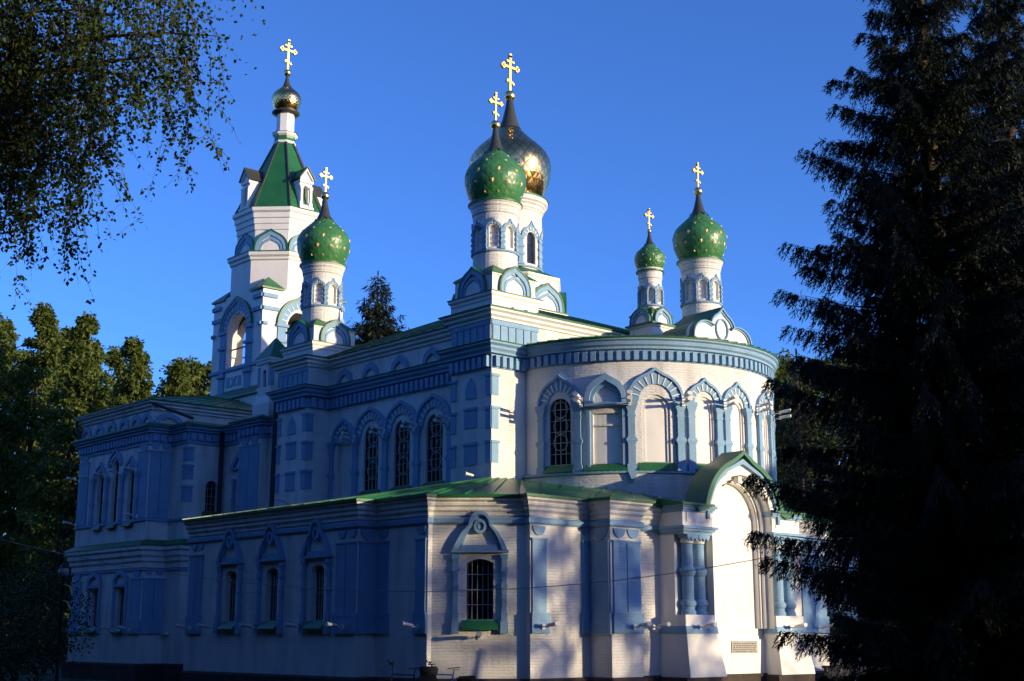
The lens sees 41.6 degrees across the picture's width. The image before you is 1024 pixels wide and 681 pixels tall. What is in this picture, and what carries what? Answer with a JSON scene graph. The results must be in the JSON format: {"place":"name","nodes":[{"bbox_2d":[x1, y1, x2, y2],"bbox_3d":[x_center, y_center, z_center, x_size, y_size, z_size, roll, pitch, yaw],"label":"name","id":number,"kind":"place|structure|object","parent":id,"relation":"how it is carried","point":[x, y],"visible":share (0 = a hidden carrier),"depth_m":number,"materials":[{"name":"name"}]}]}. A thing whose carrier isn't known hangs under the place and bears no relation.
{"place":"outdoors","nodes":[
{"label":"outdoors","id":0,"kind":"place"},
{"bbox_2d":[0,653,108,680],"bbox_3d":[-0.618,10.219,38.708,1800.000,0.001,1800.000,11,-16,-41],"label":"ground","id":1,"kind":"structure","parent":0,"point":[48,678],"depth_m":55.58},
{"bbox_2d":[0,312,29,597],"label":"deciduous tree","id":2,"kind":"object","parent":1,"relation":"on","point":[5,436],"visible":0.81,"depth_m":86.47,"materials":[{"name":"green plant"}]},
{"bbox_2d":[0,316,54,604],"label":"deciduous tree","id":3,"kind":"object","parent":1,"relation":"on","point":[12,336],"visible":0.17,"depth_m":99.47,"materials":[{"name":"green plant"}]},
{"bbox_2d":[0,572,67,680],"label":"shrub","id":4,"kind":"object","parent":1,"relation":"on","point":[23,628],"visible":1,"depth_m":45.06,"materials":[{"name":"green plant"}]},
{"bbox_2d":[0,301,68,656],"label":"deciduous tree","id":5,"kind":"object","parent":1,"relation":"on","point":[34,375],"visible":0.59,"depth_m":88.04,"materials":[{"name":"green plant"}]},
{"bbox_2d":[0,553,71,675],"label":"shrub","id":6,"kind":"object","parent":1,"relation":"on","point":[65,648],"visible":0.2,"depth_m":58.33,"materials":[{"name":"green plant"}]},
{"bbox_2d":[0,532,72,654],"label":"woods","id":7,"kind":"object","parent":1,"relation":"on","point":[45,621],"depth_m":117.30,"materials":[{"name":"green plant"}]},
{"bbox_2d":[6,326,80,656],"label":"deciduous tree","id":8,"kind":"object","parent":1,"relation":"on","point":[63,332],"visible":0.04,"depth_m":100.60,"materials":[{"name":"green plant"}]},
{"bbox_2d":[0,549,101,680],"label":"shrub","id":9,"kind":"object","parent":1,"relation":"on","point":[40,599],"visible":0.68,"depth_m":50.87,"materials":[{"name":"green plant"}]},
{"bbox_2d":[10,311,107,663],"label":"deciduous tree","id":10,"kind":"object","parent":1,"relation":"on","point":[77,347],"visible":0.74,"depth_m":81.81,"materials":[{"name":"green plant"}]},
{"bbox_2d":[54,563,72,680],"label":"park lamp","id":11,"kind":"object","parent":1,"relation":"on","point":[64,571],"visible":1,"depth_m":43.13,"materials":[{"name":"black metal"}]},
{"bbox_2d":[36,341,113,605],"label":"deciduous tree","id":12,"kind":"object","parent":1,"relation":"on","point":[99,402],"visible":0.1,"depth_m":84.77,"materials":[{"name":"green plant"}]},
{"bbox_2d":[65,345,128,547],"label":"deciduous tree","id":13,"kind":"object","parent":1,"relation":"on","point":[114,360],"visible":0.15,"depth_m":104.67,"materials":[{"name":"green plant"}]},
{"bbox_2d":[101,335,154,409],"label":"deciduous tree","id":14,"kind":"object","parent":1,"relation":"on","point":[136,384],"visible":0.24,"depth_m":78.49,"materials":[{"name":"green plant"}]},
{"bbox_2d":[0,0,267,309],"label":"birch tree","id":15,"kind":"object","parent":1,"relation":"on","point":[21,88],"visible":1,"depth_m":11.42,"materials":[{"name":"green plant"}]},
{"bbox_2d":[156,356,194,396],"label":"deciduous tree","id":16,"kind":"object","parent":1,"relation":"on","point":[178,370],"visible":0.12,"depth_m":81.04,"materials":[{"name":"green plant"}]},
{"bbox_2d":[151,355,211,396],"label":"deciduous tree","id":17,"kind":"object","parent":1,"relation":"on","point":[199,378],"visible":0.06,"depth_m":95.76,"materials":[{"name":"green plant"}]},
{"bbox_2d":[346,270,408,345],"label":"spruce tree","id":18,"kind":"object","parent":1,"relation":"on","point":[365,333],"visible":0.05,"depth_m":85.90,"materials":[{"name":"green plant"}]},
{"bbox_2d":[61,39,859,680],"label":"church","id":19,"kind":"structure","parent":1,"relation":"on","point":[511,427],"depth_m":40.89,"materials":[{"name":"white paint"}]},
{"bbox_2d":[84,590,97,632],"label":"window","id":20,"kind":"structure","parent":19,"relation":"in","point":[93,628],"depth_m":54.26,"materials":[{"name":"glass"}]},
{"bbox_2d":[90,477,103,530],"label":"window","id":21,"kind":"structure","parent":19,"relation":"in","point":[96,527],"depth_m":55.23,"materials":[{"name":"glass"}]},
{"bbox_2d":[104,462,118,528],"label":"window","id":22,"kind":"structure","parent":19,"relation":"in","point":[111,525],"depth_m":54.34,"materials":[{"name":"glass"}]},
{"bbox_2d":[110,588,123,632],"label":"window","id":23,"kind":"structure","parent":19,"relation":"in","point":[115,630],"depth_m":52.59,"materials":[{"name":"black glass"}]},
{"bbox_2d":[120,470,133,526],"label":"window","id":24,"kind":"structure","parent":19,"relation":"in","point":[132,486],"depth_m":53.28,"materials":[{"name":"black glass"}]},
{"bbox_2d":[202,481,215,515],"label":"window","id":25,"kind":"structure","parent":19,"relation":"in","point":[210,486],"depth_m":52.66,"materials":[{"name":"black glass"}]},
{"bbox_2d":[217,572,236,630],"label":"window","id":26,"kind":"structure","parent":19,"relation":"in","point":[226,625],"depth_m":40.15,"materials":[{"name":"black glass"}]},
{"bbox_2d":[257,569,277,629],"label":"window","id":27,"kind":"structure","parent":19,"relation":"in","point":[264,625],"depth_m":38.53,"materials":[{"name":"black glass"}]},
{"bbox_2d":[302,566,323,629],"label":"window","id":28,"kind":"structure","parent":19,"relation":"in","point":[317,624],"depth_m":36.83,"materials":[{"name":"black glass"}]},
{"bbox_2d":[358,428,379,495],"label":"window","id":29,"kind":"structure","parent":19,"relation":"in","point":[372,441],"depth_m":46.43,"materials":[{"name":"black glass"}]},
{"bbox_2d":[389,421,410,490],"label":"window","id":30,"kind":"structure","parent":19,"relation":"in","point":[402,434],"depth_m":45.16,"materials":[{"name":"black glass"}]},
{"bbox_2d":[421,415,443,486],"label":"window","id":31,"kind":"structure","parent":19,"relation":"in","point":[435,429],"depth_m":43.90,"materials":[{"name":"black glass"}]},
{"bbox_2d":[461,559,497,629],"bbox_3d":[-0.814,6.443,34.221,0.920,1.770,0.396,0,-12,0],"label":"window","id":32,"kind":"structure","parent":19,"relation":"in","point":[479,572],"depth_m":34.38,"materials":[{"name":"black glass"}]},
{"bbox_2d":[550,399,570,464],"bbox_3d":[1.476,2.751,40.558,0.730,2.020,0.075,-7,-14,30],"label":"window","id":33,"kind":"structure","parent":19,"relation":"in","point":[560,412],"depth_m":40.57,"materials":[{"name":"black glass"}]},
{"bbox_2d":[774,358,827,503],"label":"deciduous tree","id":34,"kind":"object","parent":1,"relation":"on","point":[778,371],"depth_m":81.77,"materials":[{"name":"green plant"}]},
{"bbox_2d":[774,347,829,497],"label":"deciduous tree","id":35,"kind":"object","parent":1,"relation":"on","point":[786,356],"visible":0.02,"depth_m":84.73,"materials":[{"name":"green plant"}]},
{"bbox_2d":[774,348,834,523],"bbox_3d":[13.614,8.423,63.508,7.715,16.627,6.964,11,-16,-41],"label":"spruce tree","id":36,"kind":"object","parent":1,"relation":"on","point":[798,433],"visible":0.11,"depth_m":64.22,"materials":[{"name":"green plant"}]},
{"bbox_2d":[775,355,889,523],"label":"deciduous tree","id":37,"kind":"object","parent":1,"relation":"on","point":[778,434],"visible":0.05,"depth_m":77.37,"materials":[{"name":"green plant"}]},
{"bbox_2d":[803,340,902,641],"bbox_3d":[15.494,7.588,59.670,7.715,16.627,6.964,-5,-13,23],"label":"spruce tree","id":38,"kind":"object","parent":1,"relation":"on","point":[839,440],"visible":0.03,"depth_m":60.47,"materials":[{"name":"green plant"}]},
{"bbox_2d":[828,666,884,680],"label":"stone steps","id":39,"kind":"structure","parent":1,"relation":"on","point":[834,672],"depth_m":39.54,"materials":[{"name":"grey stone"}]},
{"bbox_2d":[827,586,931,665],"bbox_3d":[12.268,9.577,44.956,4.768,4.162,4.712,11,-16,-41],"label":"tree","id":40,"kind":"object","parent":1,"relation":"on","point":[840,611],"visible":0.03,"depth_m":44.73,"materials":[{"name":"green plant"}]},
{"bbox_2d":[739,0,1023,680],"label":"spruce tree","id":41,"kind":"object","parent":1,"relation":"on","point":[950,367],"visible":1,"depth_m":20.19,"materials":[{"name":"green plant"}]},
{"bbox_2d":[860,0,1023,675],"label":"spruce tree","id":42,"kind":"object","parent":1,"relation":"on","point":[1008,11],"visible":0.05,"depth_m":25.43,"materials":[{"name":"green plant"}]},
{"bbox_2d":[0,0,1023,533],"label":"sky","id":43,"kind":"structure","parent":0,"point":[623,99],"materials":[{"name":"blue"}]},
{"bbox_2d":[822,665,852,679],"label":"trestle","id":44,"kind":"object","parent":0,"point":[826,672],"visible":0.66,"depth_m":35.42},
{"label":"path","id":45,"kind":"structure","parent":0,"visible":0},
{"bbox_2d":[379,660,438,680],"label":"bicycle","id":46,"kind":"object","parent":45,"relation":"on","point":[428,673],"visible":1,"depth_m":32.65,"materials":[{"name":"black metal"}]},
{"bbox_2d":[426,659,476,680],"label":"bicycle","id":47,"kind":"object","parent":45,"relation":"on","point":[467,678],"visible":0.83,"depth_m":32.79,"materials":[{"name":"black metal"}]},
{"bbox_3d":[-14.892,5.164,27.532,0.220,5.523,0.209,11,-16,-41],"label":"utility pole","id":48,"kind":"object","parent":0,"visible":0},
{"bbox_2d":[0,525,902,591],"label":"overhead cable","id":49,"kind":"object","parent":48,"relation":"attached to","point":[393,591],"visible":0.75,"depth_m":26.51,"materials":[{"name":"grey plastic"}]}
]}

